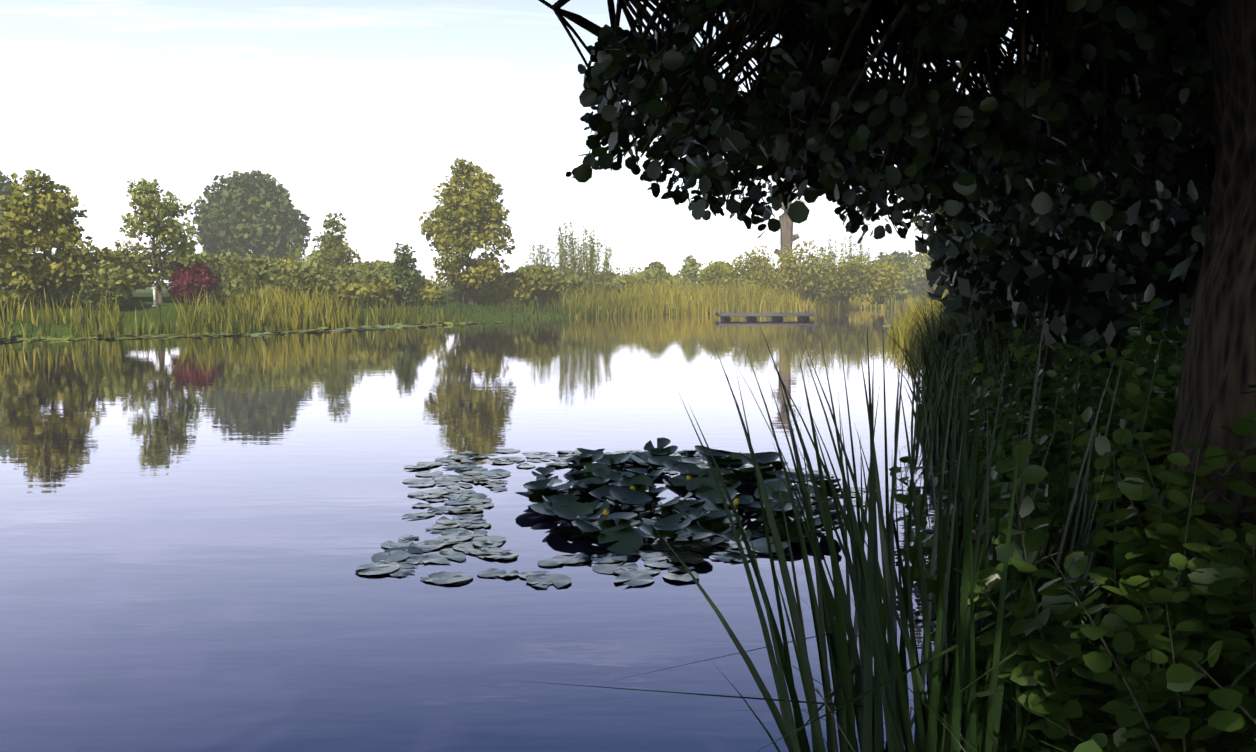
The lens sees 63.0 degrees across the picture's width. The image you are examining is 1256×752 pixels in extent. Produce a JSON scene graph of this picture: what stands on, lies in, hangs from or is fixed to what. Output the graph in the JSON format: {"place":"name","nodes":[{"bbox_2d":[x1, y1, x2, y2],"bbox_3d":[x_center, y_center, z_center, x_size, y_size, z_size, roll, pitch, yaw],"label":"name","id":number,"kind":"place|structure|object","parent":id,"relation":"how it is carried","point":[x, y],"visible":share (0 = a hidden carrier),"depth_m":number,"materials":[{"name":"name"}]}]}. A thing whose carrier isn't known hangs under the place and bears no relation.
{"place":"outdoors","nodes":[
{"label":"outdoors","id":0,"kind":"place"},
{"bbox_2d":[0,308,982,751],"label":"pond water","id":1,"kind":"structure","parent":0,"point":[194,532],"depth_m":7.93,"materials":[{"name":"blue liquid"}]},
{"bbox_2d":[0,321,897,341],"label":"lily pads","id":2,"kind":"object","parent":1,"relation":"on","point":[399,325],"visible":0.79,"depth_m":41.25,"materials":[{"name":"green plant"}]},
{"bbox_2d":[0,274,973,356],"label":"reeds","id":3,"kind":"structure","parent":1,"relation":"in","point":[278,310],"depth_m":49.05,"materials":[{"name":"green plant"}]},
{"bbox_2d":[355,448,865,588],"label":"lily pads","id":4,"kind":"object","parent":1,"relation":"on","point":[392,558],"visible":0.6,"depth_m":7.72,"materials":[{"name":"plant"}]},
{"bbox_2d":[603,475,739,519],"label":"water lily flowers","id":5,"kind":"object","parent":1,"relation":"in","point":[606,512],"visible":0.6,"depth_m":8.65,"materials":[{"name":"yellow plant"}]},
{"bbox_2d":[516,437,855,553],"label":"lily pads","id":6,"kind":"object","parent":1,"relation":"on","point":[604,482],"visible":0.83,"depth_m":8.99,"materials":[{"name":"green plant"}]},
{"bbox_2d":[720,316,809,319],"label":"jetty floats","id":7,"kind":"object","parent":1,"relation":"on","point":[772,317],"visible":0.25,"depth_m":60.22,"materials":[{"name":"blue"}]},
{"bbox_2d":[715,308,814,316],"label":"platform deck","id":8,"kind":"structure","parent":7,"relation":"on","point":[764,314],"depth_m":59.09,"materials":[{"name":"grey wood"}]},
{"bbox_2d":[884,281,1081,451],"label":"bank reeds","id":9,"kind":"object","parent":1,"relation":"in","point":[932,351],"visible":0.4,"depth_m":13.74,"materials":[{"name":"green plant"}]},
{"bbox_2d":[0,0,1037,282],"label":"sky","id":10,"kind":"structure","parent":0,"point":[360,109],"materials":[{"name":"white"}]},
{"bbox_2d":[0,283,1049,560],"bbox_3d":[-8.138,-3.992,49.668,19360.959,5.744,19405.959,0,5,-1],"label":"ground","id":11,"kind":"structure","parent":0,"point":[146,299],"depth_m":46.81,"materials":[{"name":"green plant"}]},
{"bbox_2d":[152,287,157,306],"bbox_3d":[-21.764,-3.606,47.101,0.200,0.920,0.200,0,5,-1],"label":"pedestal","id":12,"kind":"object","parent":11,"relation":"on","point":[154,297],"visible":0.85,"depth_m":47.05,"materials":[{"name":"white stone"}]},
{"bbox_2d":[165,261,217,302],"bbox_3d":[-21.070,-4.500,49.537,2.474,2.166,2.478,0,5,-1],"label":"red maple bush","id":13,"kind":"object","parent":11,"relation":"on","point":[188,279],"visible":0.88,"depth_m":49.14,"materials":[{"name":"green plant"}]},
{"bbox_2d":[0,170,919,309],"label":"bank trees","id":14,"kind":"object","parent":11,"relation":"on","point":[244,213],"depth_m":86.41,"materials":[{"name":"green plant"}]},
{"bbox_2d":[0,158,929,307],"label":"green trees","id":15,"kind":"object","parent":11,"relation":"on","point":[30,271],"visible":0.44,"depth_m":59.95,"materials":[{"name":"green plant"}]},
{"bbox_2d":[0,178,937,310],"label":"pale trees","id":16,"kind":"object","parent":11,"relation":"on","point":[329,268],"visible":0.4,"depth_m":51.62,"materials":[{"name":"green plant"}]},
{"bbox_2d":[92,240,912,304],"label":"yellow bushes","id":17,"kind":"object","parent":11,"relation":"on","point":[874,277],"visible":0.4,"depth_m":80.49,"materials":[{"name":"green plant"}]},
{"bbox_2d":[774,184,810,290],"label":"pollard trunk","id":18,"kind":"object","parent":11,"relation":"on","point":[787,236],"visible":0.42,"depth_m":82.78,"materials":[{"name":"plant"}]},
{"bbox_2d":[511,293,1255,751],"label":"reeds","id":19,"kind":"object","parent":11,"relation":"on","point":[863,695],"visible":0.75,"depth_m":2.92,"materials":[{"name":"green plant"}]},
{"bbox_2d":[538,0,1255,557],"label":"tree","id":20,"kind":"object","parent":11,"relation":"on","point":[1007,152],"depth_m":3.98,"materials":[{"name":"green plant"}]},
{"bbox_2d":[909,35,1215,407],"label":"bank bushes","id":21,"kind":"object","parent":11,"relation":"on","point":[1099,308],"depth_m":10.50,"materials":[{"name":"green plant"}]},
{"bbox_2d":[889,291,1255,751],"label":"shrub","id":22,"kind":"object","parent":11,"relation":"on","point":[1134,635],"depth_m":2.70,"materials":[{"name":"green plant"}]},
{"bbox_2d":[961,434,1255,751],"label":"bank groundcover","id":23,"kind":"object","parent":11,"relation":"on","point":[1043,649],"depth_m":2.42,"materials":[{"name":"green plant"}]}
]}

